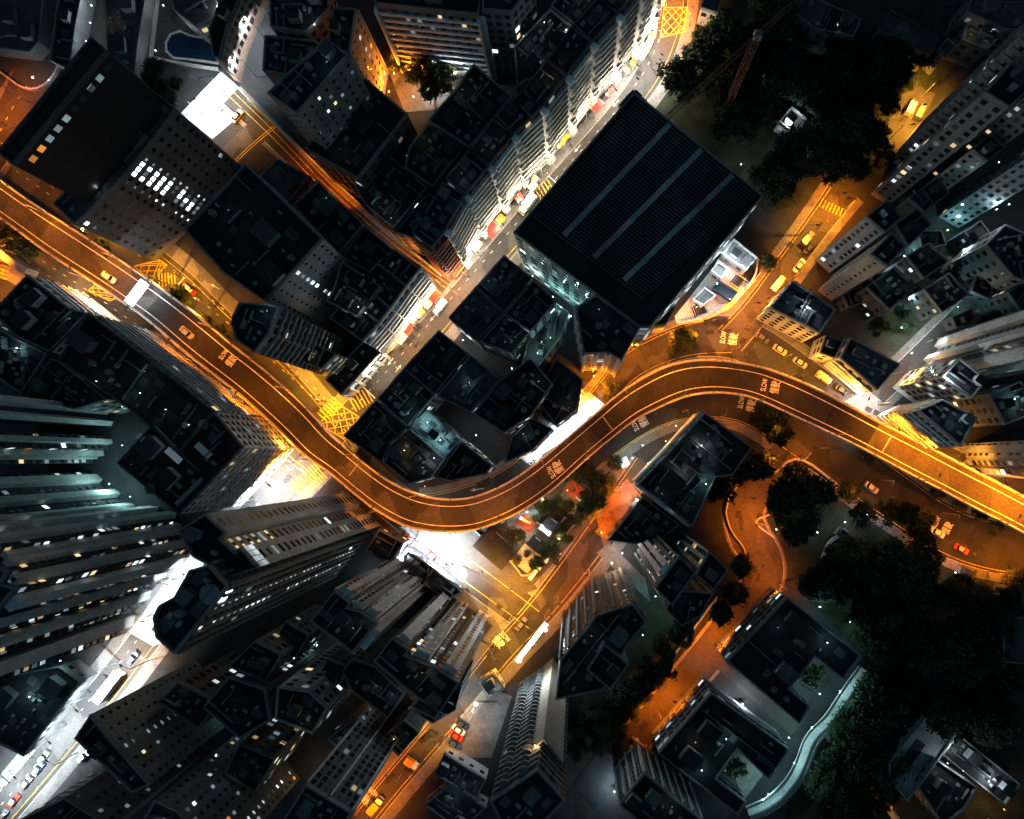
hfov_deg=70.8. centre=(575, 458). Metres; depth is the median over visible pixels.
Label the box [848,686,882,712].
tree
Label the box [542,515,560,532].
shelter
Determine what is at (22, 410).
residential tower
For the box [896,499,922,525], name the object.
tree
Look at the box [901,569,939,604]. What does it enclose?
tree
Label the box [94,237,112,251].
tree
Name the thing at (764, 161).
tree
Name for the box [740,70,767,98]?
tree
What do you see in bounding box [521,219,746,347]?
windows
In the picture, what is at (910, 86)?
tree
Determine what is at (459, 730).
parked car
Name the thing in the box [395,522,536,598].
plaza paving
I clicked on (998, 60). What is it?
residential tower
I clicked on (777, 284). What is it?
van
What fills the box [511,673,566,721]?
windows
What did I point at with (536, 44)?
apartment block
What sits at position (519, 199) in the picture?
awning
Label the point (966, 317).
apartment block
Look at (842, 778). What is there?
tree
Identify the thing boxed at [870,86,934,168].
truck lane
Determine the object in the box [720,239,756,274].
villa
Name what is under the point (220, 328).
tree
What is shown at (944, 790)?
school block
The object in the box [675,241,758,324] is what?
villa terrace
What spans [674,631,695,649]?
tree
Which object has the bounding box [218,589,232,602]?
window
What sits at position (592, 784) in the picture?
sports court
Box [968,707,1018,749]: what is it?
tree
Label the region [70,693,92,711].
street lamp
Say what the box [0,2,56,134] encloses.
street
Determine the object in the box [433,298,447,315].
van
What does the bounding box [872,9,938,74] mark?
apartment block
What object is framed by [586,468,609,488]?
tree
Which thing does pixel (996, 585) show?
house
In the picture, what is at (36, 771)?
car
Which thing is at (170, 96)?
tree
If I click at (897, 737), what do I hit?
tree
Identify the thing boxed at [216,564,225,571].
window
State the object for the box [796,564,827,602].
tree
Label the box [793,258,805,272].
car
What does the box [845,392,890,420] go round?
junction paving
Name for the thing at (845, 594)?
tree
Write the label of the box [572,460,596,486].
tree
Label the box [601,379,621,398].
tree
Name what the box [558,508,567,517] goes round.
tree
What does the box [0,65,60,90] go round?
garden wall
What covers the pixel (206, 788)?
residential tower
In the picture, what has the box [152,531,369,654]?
residential tower
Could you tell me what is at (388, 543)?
apartment block
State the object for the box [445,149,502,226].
terrace house
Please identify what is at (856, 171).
tree
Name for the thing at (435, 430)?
shop house
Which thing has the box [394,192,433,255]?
apartment block
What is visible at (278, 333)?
residential tower
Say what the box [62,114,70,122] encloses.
window
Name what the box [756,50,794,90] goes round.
tree
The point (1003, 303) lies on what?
apartment block
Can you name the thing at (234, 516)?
window
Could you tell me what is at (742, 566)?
tree
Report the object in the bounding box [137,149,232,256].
windows
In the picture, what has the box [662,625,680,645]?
tree
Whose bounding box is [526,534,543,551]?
shelter
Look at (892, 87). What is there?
tree
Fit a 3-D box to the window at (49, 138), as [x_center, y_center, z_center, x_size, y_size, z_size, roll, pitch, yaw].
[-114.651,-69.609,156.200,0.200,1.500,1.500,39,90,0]
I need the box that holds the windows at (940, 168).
[928,167,942,178]
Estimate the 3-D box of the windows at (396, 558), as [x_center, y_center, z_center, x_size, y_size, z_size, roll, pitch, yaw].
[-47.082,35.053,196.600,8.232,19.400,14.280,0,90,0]
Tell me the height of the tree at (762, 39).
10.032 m
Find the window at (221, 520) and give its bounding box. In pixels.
[217,518,227,525]
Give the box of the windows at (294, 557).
[255,532,363,613]
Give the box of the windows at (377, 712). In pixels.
[372,710,399,727]
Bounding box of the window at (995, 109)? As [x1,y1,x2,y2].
[992,107,999,112]
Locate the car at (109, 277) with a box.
[100,270,116,283]
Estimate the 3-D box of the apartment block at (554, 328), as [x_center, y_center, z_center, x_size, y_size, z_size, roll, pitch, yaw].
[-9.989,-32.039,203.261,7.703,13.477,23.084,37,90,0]
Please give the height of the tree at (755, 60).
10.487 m
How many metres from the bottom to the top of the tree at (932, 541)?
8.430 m
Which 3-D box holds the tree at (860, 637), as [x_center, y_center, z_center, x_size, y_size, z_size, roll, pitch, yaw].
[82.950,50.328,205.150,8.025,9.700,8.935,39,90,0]
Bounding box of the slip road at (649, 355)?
[426,319,737,497]
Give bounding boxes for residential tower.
[0,395,112,425]
[0,431,112,463]
[0,472,123,514]
[0,503,188,681]
[21,751,200,818]
[74,659,223,792]
[144,730,299,818]
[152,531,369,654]
[177,492,379,576]
[230,302,344,375]
[267,37,371,149]
[284,709,400,818]
[310,554,427,653]
[328,7,389,93]
[373,593,489,712]
[374,0,497,80]
[482,0,537,77]
[490,665,568,818]
[531,658,565,766]
[555,567,648,699]
[574,294,639,377]
[586,640,628,690]
[634,534,695,605]
[671,531,728,590]
[815,200,903,272]
[818,231,906,300]
[870,59,1023,202]
[893,23,1023,164]
[922,133,1005,188]
[923,95,1023,182]
[923,309,1023,378]
[938,147,1023,227]
[964,440,1023,478]
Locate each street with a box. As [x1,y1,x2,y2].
[0,0,687,818]
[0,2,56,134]
[222,111,277,163]
[350,457,646,818]
[870,298,977,400]
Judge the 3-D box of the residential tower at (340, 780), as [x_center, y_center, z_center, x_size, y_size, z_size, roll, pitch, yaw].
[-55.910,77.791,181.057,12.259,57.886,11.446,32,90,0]
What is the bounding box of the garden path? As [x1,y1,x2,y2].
[556,481,580,514]
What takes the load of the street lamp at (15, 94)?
on the ground at (760, 232)
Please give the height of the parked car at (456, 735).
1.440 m
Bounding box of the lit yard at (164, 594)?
[129,551,203,645]
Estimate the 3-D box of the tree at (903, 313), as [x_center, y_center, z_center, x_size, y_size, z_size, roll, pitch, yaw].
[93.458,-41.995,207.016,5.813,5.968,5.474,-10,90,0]
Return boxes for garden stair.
[691,304,707,317]
[730,273,745,289]
[739,266,760,283]
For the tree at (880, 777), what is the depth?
199.44 m
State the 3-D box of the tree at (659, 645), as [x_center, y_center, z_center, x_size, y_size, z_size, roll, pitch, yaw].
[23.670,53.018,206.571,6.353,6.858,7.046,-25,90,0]
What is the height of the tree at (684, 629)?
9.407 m
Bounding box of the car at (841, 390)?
[834,384,848,396]
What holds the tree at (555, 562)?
on the park paving at (574, 530)
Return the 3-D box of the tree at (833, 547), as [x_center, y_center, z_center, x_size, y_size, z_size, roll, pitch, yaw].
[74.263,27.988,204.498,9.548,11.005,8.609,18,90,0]
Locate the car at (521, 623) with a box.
[514,617,527,630]
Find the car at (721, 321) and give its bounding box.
[713,317,729,325]
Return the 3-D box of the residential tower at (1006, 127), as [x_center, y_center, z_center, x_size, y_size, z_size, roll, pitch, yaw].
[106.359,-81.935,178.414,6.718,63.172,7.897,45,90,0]
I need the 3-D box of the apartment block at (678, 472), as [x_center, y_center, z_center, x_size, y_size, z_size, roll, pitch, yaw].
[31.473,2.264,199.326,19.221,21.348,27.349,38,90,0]
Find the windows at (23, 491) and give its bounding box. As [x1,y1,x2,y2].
[0,472,115,512]
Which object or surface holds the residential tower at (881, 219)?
on the ground at (760, 232)
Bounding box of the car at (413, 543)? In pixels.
[404,533,417,546]
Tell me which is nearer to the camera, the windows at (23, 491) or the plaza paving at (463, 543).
the windows at (23, 491)
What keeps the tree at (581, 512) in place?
on the park paving at (574, 530)
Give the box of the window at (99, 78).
[95,74,103,82]
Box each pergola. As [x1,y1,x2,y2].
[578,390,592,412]
[595,520,612,540]
[606,486,630,509]
[612,501,628,518]
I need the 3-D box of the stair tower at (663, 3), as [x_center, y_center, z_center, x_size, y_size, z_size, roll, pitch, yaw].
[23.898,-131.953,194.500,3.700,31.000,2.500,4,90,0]
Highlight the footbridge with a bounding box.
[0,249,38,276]
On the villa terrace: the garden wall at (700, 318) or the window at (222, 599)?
the garden wall at (700, 318)
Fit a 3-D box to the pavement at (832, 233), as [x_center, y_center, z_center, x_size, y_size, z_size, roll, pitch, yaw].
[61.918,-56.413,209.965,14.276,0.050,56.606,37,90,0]
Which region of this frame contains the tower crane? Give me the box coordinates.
[664,1,792,120]
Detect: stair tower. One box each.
[444,229,473,269]
[464,193,488,239]
[488,165,510,215]
[512,134,530,188]
[540,106,555,165]
[565,75,577,138]
[589,42,601,109]
[611,14,627,85]
[631,0,648,60]
[647,0,661,38]
[660,0,665,9]
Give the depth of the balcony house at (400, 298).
188.01 m
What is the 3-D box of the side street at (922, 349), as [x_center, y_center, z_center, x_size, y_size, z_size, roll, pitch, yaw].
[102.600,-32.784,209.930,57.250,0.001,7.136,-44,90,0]
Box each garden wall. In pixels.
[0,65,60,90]
[149,0,159,57]
[151,56,219,70]
[247,99,441,276]
[474,486,621,575]
[623,596,717,724]
[677,302,726,324]
[725,487,745,553]
[745,260,757,290]
[755,514,774,537]
[775,458,836,484]
[820,535,838,563]
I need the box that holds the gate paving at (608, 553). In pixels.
[597,543,649,600]
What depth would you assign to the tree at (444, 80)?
203.42 m
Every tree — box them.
[0,219,29,254]
[16,237,46,261]
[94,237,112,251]
[139,70,157,83]
[140,54,166,79]
[147,74,168,92]
[157,85,178,106]
[167,75,184,91]
[168,283,186,297]
[170,289,192,306]
[194,311,206,319]
[215,322,227,335]
[227,334,234,343]
[385,54,405,73]
[400,64,425,86]
[408,54,443,88]
[417,74,444,104]
[426,62,458,96]
[438,61,461,77]
[503,526,526,548]
[512,556,520,566]
[523,550,531,557]
[528,554,544,570]
[530,512,538,521]
[533,497,549,513]
[537,510,546,517]
[537,540,561,560]
[548,501,555,511]
[550,527,567,544]
[551,514,558,520]
[551,558,558,565]
[553,494,562,503]
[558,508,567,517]
[561,497,574,512]
[561,521,570,528]
[566,513,574,521]
[566,534,573,542]
[567,736,589,763]
[568,470,583,482]
[568,703,597,731]
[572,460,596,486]
[573,499,602,521]
[573,518,582,527]
[577,485,609,516]
[582,698,608,727]
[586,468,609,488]
[587,740,606,758]
[597,473,618,497]
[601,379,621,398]
[602,394,613,402]
[604,710,629,736]
[605,681,630,708]
[606,455,622,471]
[612,688,641,714]
[620,674,647,707]
[622,703,642,722]
[636,650,660,677]
[637,687,654,707]
[639,672,657,693]
[641,666,667,690]
[649,630,670,656]
[652,54,694,90]
[655,658,678,681]
[659,645,676,661]
[661,64,702,104]
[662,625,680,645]
[666,334,687,357]
[670,324,701,355]
[670,618,698,638]
[672,43,698,70]
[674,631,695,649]
[687,21,727,68]
[696,46,726,70]
[696,63,716,95]
[698,11,749,58]
[704,64,745,104]
[706,476,737,505]
[707,55,732,73]
[708,64,749,88]
[708,108,736,144]
[708,600,734,629]
[711,92,750,129]
[719,578,750,607]
[723,756,748,779]
[724,17,746,49]
[726,50,765,75]
[729,108,761,146]
[729,552,755,580]
[730,460,758,487]
[739,23,766,57]
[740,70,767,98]
[743,445,776,483]
[746,80,787,127]
[747,155,792,203]
[747,405,773,427]
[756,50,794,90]
[756,409,790,439]
[760,150,784,170]
[761,253,780,272]
[763,178,797,208]
[764,421,795,448]
[764,493,790,516]
[766,475,807,506]
[771,126,809,164]
[771,493,819,538]
[772,51,812,104]
[774,146,812,181]
[779,458,813,495]
[780,514,813,548]
[785,177,799,193]
[789,119,832,158]
[793,473,828,508]
[795,68,831,111]
[796,503,824,537]
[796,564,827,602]
[799,662,826,690]
[802,108,841,148]
[803,153,824,179]
[803,766,843,800]
[805,557,841,592]
[807,142,846,175]
[811,478,839,508]
[812,146,852,189]
[812,746,842,781]
[813,583,838,606]
[815,803,842,818]
[817,793,838,811]
[818,779,857,818]
[821,542,848,573]
[822,742,846,768]
[824,717,866,752]
[830,102,878,148]
[831,535,874,573]
[831,698,873,739]
[833,144,863,170]
[834,579,855,608]
[834,745,879,782]
[836,478,864,503]
[836,764,865,789]
[837,552,876,592]
[838,126,876,159]
[840,602,867,628]
[845,154,872,182]
[846,497,878,531]
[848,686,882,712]
[848,731,875,762]
[850,666,890,714]
[852,623,876,651]
[854,301,865,311]
[854,711,889,746]
[859,609,893,636]
[863,455,875,466]
[863,753,905,803]
[865,44,912,91]
[866,628,900,654]
[866,694,899,738]
[867,316,892,337]
[868,111,892,149]
[868,645,900,672]
[869,734,902,766]
[869,799,893,818]
[870,140,898,169]
[870,535,925,573]
[872,272,880,279]
[873,783,901,813]
[874,28,914,68]
[875,77,900,106]
[875,89,905,117]
[875,495,904,528]
[876,687,913,730]
[876,785,900,799]
[881,102,897,117]
[882,567,921,605]
[883,743,914,779]
[885,552,932,586]
[890,729,917,757]
[892,56,915,86]
[892,303,910,320]
[895,83,907,96]
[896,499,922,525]
[901,321,916,336]
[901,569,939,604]
[902,516,933,544]
[906,80,915,92]
[907,710,927,728]
[908,73,920,87]
[909,549,936,569]
[911,43,943,70]
[911,283,920,293]
[912,532,939,553]
[917,506,936,528]
[922,567,941,581]
[923,545,946,570]
[924,694,967,743]
[925,582,958,617]
[927,267,942,280]
[929,486,947,500]
[940,568,980,604]
[942,700,973,747]
[946,263,960,278]
[946,657,993,691]
[951,499,968,513]
[962,641,989,673]
[968,581,997,611]
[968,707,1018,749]
[970,508,988,522]
[982,695,1023,736]
[985,520,1005,536]
[988,617,1017,648]
[993,583,1023,612]
[1003,568,1022,587]
[1018,568,1023,588]
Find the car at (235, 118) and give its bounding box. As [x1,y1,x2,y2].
[230,109,243,123]
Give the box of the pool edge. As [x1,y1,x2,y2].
[165,30,218,64]
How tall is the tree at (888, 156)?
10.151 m
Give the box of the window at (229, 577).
[225,574,234,581]
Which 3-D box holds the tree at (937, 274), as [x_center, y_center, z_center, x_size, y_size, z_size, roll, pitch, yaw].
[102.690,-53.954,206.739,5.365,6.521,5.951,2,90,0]
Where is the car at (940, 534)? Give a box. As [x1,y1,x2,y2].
[931,527,945,537]
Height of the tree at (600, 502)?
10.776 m
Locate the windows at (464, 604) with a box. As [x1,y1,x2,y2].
[426,595,487,640]
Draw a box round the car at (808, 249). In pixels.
[803,241,816,255]
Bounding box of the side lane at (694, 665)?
[625,435,809,746]
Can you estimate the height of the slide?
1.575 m
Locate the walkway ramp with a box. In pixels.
[745,666,870,818]
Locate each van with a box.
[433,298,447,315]
[771,275,785,291]
[800,230,814,246]
[814,370,832,384]
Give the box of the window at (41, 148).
[37,145,45,152]
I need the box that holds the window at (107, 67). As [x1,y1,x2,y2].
[103,64,112,72]
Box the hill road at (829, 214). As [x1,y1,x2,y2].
[719,182,856,349]
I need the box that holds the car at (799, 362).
[792,357,806,368]
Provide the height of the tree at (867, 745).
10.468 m
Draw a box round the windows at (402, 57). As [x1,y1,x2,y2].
[402,57,487,72]
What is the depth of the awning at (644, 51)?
206.25 m
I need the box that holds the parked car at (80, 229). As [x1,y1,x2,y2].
[73,225,88,233]
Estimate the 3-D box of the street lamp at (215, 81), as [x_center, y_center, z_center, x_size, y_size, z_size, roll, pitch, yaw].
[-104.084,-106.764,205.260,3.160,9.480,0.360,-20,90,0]
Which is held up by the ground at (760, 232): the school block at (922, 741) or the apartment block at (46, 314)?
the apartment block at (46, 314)
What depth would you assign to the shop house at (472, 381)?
190.01 m
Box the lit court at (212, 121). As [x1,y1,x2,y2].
[181,72,242,138]
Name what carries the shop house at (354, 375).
on the ground at (760, 232)
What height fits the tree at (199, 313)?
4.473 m
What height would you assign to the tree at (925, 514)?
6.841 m
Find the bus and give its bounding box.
[92,668,125,703]
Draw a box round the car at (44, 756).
[36,750,50,763]
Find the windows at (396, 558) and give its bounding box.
[380,556,423,616]
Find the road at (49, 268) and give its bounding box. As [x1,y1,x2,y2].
[0,142,359,479]
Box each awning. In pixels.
[397,333,407,345]
[404,322,413,335]
[416,308,426,317]
[423,299,434,309]
[429,288,443,302]
[473,240,483,252]
[486,222,500,239]
[493,213,506,226]
[514,191,524,205]
[527,180,537,191]
[532,175,538,182]
[557,133,569,153]
[592,98,604,112]
[605,87,613,102]
[623,66,629,78]
[629,59,635,70]
[637,43,650,66]
[645,36,653,53]
[650,27,657,44]
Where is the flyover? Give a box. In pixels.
[0,178,1023,533]
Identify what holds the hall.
on the ground at (760, 232)
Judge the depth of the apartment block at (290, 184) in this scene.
197.01 m
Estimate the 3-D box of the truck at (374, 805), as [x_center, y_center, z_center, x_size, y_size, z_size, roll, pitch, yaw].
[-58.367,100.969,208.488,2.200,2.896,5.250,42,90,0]
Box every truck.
[366,795,383,816]
[403,755,419,769]
[518,192,536,215]
[903,96,918,116]
[913,103,926,120]
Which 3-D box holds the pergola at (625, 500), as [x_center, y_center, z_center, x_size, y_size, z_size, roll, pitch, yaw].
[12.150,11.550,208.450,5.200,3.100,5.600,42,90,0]
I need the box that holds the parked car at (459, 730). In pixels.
[452,723,466,736]
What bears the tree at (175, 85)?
on the pool deck at (169, 20)
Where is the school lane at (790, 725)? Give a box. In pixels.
[708,649,805,734]
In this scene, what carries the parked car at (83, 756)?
on the pavement at (156, 656)
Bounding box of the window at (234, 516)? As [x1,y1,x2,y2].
[233,515,242,522]
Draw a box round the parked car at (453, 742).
[447,737,461,748]
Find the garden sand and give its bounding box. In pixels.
[506,508,540,540]
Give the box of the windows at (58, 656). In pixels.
[0,519,183,680]
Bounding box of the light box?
[515,614,547,662]
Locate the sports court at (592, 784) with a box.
[573,755,613,813]
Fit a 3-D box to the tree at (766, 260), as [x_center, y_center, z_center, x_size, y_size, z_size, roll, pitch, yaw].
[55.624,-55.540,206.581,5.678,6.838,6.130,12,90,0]
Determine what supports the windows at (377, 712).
in the residential tower at (340, 780)
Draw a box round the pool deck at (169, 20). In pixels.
[154,1,221,111]
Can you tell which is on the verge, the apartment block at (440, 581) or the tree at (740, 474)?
the tree at (740, 474)
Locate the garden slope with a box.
[844,222,963,353]
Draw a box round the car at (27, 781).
[19,775,33,790]
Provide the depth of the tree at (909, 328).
206.32 m
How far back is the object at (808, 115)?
206.01 m
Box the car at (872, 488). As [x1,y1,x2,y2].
[864,481,878,493]
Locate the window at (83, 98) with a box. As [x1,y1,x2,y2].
[79,94,87,102]
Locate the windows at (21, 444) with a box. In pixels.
[0,432,101,463]
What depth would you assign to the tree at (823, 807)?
202.74 m
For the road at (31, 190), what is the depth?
209.91 m
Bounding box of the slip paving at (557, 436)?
[521,392,603,462]
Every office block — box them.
[0,36,169,203]
[52,92,239,260]
[183,163,361,328]
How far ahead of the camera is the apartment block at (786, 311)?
195.01 m
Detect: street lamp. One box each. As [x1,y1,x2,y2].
[1,86,27,102]
[9,757,33,778]
[44,724,66,743]
[45,752,76,765]
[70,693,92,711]
[185,98,201,114]
[199,75,224,91]
[230,58,255,76]
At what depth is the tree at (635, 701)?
203.21 m
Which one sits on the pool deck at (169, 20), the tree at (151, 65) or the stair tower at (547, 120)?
the tree at (151, 65)
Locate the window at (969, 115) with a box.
[965,112,972,118]
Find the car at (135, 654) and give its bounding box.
[126,650,139,665]
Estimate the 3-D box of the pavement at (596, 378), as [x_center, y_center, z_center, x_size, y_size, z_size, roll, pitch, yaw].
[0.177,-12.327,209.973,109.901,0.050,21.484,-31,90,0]
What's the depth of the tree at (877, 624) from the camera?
200.97 m
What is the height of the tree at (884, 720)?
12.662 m
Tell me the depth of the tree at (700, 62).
201.84 m
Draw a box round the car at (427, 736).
[420,730,434,742]
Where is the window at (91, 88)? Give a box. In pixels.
[87,84,95,92]
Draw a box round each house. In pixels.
[324,342,390,399]
[329,308,398,354]
[343,400,411,463]
[360,295,408,335]
[363,263,424,323]
[377,249,435,303]
[377,368,444,426]
[384,429,448,483]
[404,330,469,395]
[410,409,467,457]
[411,215,465,280]
[424,182,481,260]
[435,441,497,480]
[437,354,499,412]
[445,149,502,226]
[448,287,503,350]
[470,118,522,205]
[473,358,552,435]
[476,255,532,312]
[480,314,529,361]
[495,88,546,179]
[504,280,556,337]
[504,418,553,462]
[522,59,568,154]
[541,358,582,427]
[547,26,591,125]
[573,0,618,98]
[601,0,639,72]
[640,0,653,47]
[696,0,720,26]
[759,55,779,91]
[774,106,806,135]
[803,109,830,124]
[991,582,1023,606]
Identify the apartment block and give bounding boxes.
[0,274,119,354]
[0,321,59,393]
[0,659,97,755]
[25,358,128,413]
[58,313,262,450]
[116,412,294,513]
[156,649,241,727]
[171,0,219,42]
[203,647,319,738]
[208,0,268,82]
[223,717,305,792]
[227,625,313,681]
[260,158,314,205]
[262,35,318,84]
[269,0,338,42]
[275,643,351,734]
[277,604,325,661]
[292,180,365,254]
[302,345,348,374]
[304,78,417,198]
[321,647,362,683]
[326,702,375,746]
[327,261,381,318]
[342,626,406,717]
[343,227,436,285]
[353,156,429,239]
[366,526,409,560]
[389,708,425,756]
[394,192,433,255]
[402,546,432,587]
[404,122,464,195]
[408,660,473,723]
[424,782,487,818]
[425,561,466,599]
[428,63,511,153]
[434,744,488,799]
[478,668,505,696]
[514,8,572,92]
[521,303,569,369]
[550,0,594,24]
[606,495,679,543]
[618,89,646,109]
[632,412,752,526]
[651,306,675,332]
[653,575,713,626]
[756,279,835,341]
[763,0,861,54]
[808,335,842,362]
[822,337,899,394]
[835,286,862,311]
[853,266,916,319]
[856,208,931,255]
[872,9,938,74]
[876,399,977,447]
[880,242,949,282]
[893,358,987,401]
[896,177,949,220]
[903,272,968,320]
[905,230,946,255]
[922,38,956,74]
[942,307,974,331]
[943,0,1023,55]
[945,21,999,67]
[946,220,989,253]
[949,224,1023,294]
[949,381,1023,426]
[963,276,993,303]
[976,284,1023,320]
[986,613,1023,663]
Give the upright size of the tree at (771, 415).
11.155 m
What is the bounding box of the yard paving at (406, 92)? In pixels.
[390,70,460,111]
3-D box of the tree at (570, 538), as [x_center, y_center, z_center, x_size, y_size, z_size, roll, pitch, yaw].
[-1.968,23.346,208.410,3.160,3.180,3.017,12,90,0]
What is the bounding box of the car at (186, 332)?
[179,325,194,339]
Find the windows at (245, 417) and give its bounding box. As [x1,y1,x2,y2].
[219,417,290,506]
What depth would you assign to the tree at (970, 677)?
198.95 m
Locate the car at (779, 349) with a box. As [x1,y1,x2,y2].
[772,344,786,355]
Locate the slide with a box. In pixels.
[519,516,530,523]
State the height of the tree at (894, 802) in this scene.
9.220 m
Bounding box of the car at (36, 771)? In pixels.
[31,763,44,776]
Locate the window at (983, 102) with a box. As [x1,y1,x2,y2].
[979,99,987,105]
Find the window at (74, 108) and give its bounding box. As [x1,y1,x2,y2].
[70,104,78,112]
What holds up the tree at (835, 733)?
on the ground at (760, 232)
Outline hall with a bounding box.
[513,92,763,348]
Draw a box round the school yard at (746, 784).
[725,751,762,798]
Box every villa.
[690,287,715,307]
[708,261,727,280]
[711,280,737,304]
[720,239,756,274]
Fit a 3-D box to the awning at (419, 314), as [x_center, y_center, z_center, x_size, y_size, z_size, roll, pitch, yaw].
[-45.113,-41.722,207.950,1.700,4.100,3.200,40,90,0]
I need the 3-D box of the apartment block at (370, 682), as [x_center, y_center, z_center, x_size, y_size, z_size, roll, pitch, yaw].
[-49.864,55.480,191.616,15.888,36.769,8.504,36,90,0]
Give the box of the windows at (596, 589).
[563,571,630,636]
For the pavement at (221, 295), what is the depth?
209.99 m
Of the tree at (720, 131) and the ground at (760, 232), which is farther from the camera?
the ground at (760, 232)
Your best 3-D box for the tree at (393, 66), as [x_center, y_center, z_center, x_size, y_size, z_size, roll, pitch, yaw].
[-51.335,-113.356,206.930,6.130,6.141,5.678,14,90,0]
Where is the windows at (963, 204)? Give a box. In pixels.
[943,164,1000,224]
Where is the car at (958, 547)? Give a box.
[953,543,969,554]
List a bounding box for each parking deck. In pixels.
[0,0,56,60]
[49,0,95,69]
[104,0,154,79]
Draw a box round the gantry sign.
[124,276,176,313]
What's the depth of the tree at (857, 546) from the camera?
198.63 m
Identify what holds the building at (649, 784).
on the ground at (760, 232)
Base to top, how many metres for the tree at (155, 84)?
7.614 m
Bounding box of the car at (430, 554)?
[425,550,439,562]
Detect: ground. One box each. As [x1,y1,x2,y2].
[0,0,1023,818]
[658,0,941,214]
[766,473,1023,818]
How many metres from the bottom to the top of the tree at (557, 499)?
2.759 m
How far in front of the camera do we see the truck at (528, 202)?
207.04 m
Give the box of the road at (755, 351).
[695,316,998,480]
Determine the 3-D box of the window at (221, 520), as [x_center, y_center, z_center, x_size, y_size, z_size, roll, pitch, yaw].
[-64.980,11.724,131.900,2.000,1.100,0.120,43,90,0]
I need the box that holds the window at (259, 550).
[258,549,266,557]
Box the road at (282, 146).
[223,89,449,292]
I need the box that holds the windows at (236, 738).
[235,737,295,783]
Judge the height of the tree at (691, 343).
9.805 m
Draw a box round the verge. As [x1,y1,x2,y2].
[573,476,737,766]
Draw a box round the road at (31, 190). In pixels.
[17,0,106,216]
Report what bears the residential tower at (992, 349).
on the ground at (760, 232)
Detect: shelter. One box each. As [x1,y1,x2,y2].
[473,525,519,570]
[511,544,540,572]
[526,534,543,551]
[528,570,537,579]
[539,524,551,535]
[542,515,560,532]
[619,457,629,468]
[834,526,850,540]
[888,809,899,818]
[956,565,976,579]
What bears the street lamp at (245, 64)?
on the ground at (760, 232)
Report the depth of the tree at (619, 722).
203.04 m
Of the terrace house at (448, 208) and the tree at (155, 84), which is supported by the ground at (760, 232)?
the terrace house at (448, 208)
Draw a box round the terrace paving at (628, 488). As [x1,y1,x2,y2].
[596,479,638,546]
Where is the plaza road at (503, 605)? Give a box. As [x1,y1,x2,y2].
[342,488,537,627]
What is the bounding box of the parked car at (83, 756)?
[76,751,89,763]
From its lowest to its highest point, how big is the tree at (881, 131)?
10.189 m
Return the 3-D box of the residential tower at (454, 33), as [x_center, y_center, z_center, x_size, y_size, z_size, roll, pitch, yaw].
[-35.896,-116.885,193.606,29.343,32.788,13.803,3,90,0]
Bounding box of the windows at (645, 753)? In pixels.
[616,744,692,794]
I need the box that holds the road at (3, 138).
[0,75,52,170]
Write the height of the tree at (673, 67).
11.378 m
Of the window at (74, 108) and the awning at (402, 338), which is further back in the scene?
the awning at (402, 338)
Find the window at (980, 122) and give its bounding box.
[976,120,984,125]
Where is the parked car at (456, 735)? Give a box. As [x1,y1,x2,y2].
[449,729,463,741]
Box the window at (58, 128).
[53,124,62,132]
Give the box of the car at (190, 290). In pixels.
[182,282,196,295]
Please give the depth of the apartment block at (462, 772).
204.01 m
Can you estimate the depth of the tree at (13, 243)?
201.41 m
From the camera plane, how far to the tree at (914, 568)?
197.94 m
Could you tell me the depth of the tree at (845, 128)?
198.67 m
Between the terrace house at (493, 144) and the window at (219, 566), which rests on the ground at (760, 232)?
the terrace house at (493, 144)
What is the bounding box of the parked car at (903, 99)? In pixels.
[896,96,905,106]
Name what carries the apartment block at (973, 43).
on the ground at (760, 232)
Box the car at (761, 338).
[754,332,769,343]
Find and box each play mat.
[516,513,535,532]
[563,480,584,499]
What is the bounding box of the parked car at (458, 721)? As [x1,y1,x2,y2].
[453,717,468,729]
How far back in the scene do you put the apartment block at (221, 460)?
178.01 m
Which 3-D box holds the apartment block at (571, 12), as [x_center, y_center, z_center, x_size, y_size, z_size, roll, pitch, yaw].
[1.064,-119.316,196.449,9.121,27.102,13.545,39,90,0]
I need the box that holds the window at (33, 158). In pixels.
[28,155,37,162]
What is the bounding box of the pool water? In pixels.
[167,32,216,61]
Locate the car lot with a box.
[451,690,511,757]
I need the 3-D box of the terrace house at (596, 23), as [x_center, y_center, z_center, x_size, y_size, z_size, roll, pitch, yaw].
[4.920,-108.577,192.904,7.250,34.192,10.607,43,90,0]
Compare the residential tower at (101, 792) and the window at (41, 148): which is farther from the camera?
the residential tower at (101, 792)
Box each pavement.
[0,0,698,818]
[0,70,12,178]
[0,244,352,480]
[223,86,451,295]
[341,457,531,624]
[355,455,652,818]
[419,314,730,494]
[596,418,1020,583]
[628,443,810,749]
[698,311,968,453]
[718,176,863,350]
[885,300,982,406]
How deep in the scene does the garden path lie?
209.90 m
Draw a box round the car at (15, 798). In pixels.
[6,793,20,808]
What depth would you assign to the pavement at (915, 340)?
209.96 m
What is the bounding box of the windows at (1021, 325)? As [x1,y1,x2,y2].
[929,312,1023,371]
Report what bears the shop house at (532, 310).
on the ground at (760, 232)
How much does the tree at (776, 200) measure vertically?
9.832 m
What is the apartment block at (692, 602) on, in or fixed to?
on the verge
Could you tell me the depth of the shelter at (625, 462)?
206.88 m
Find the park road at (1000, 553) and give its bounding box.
[585,394,1023,576]
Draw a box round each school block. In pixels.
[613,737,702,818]
[652,676,789,814]
[716,587,860,723]
[876,706,955,800]
[913,756,976,818]
[943,739,1020,804]
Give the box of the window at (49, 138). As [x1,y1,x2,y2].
[45,134,53,142]
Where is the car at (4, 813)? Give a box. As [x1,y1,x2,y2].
[0,808,9,818]
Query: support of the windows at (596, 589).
in the residential tower at (607, 607)
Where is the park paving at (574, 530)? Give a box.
[476,471,618,587]

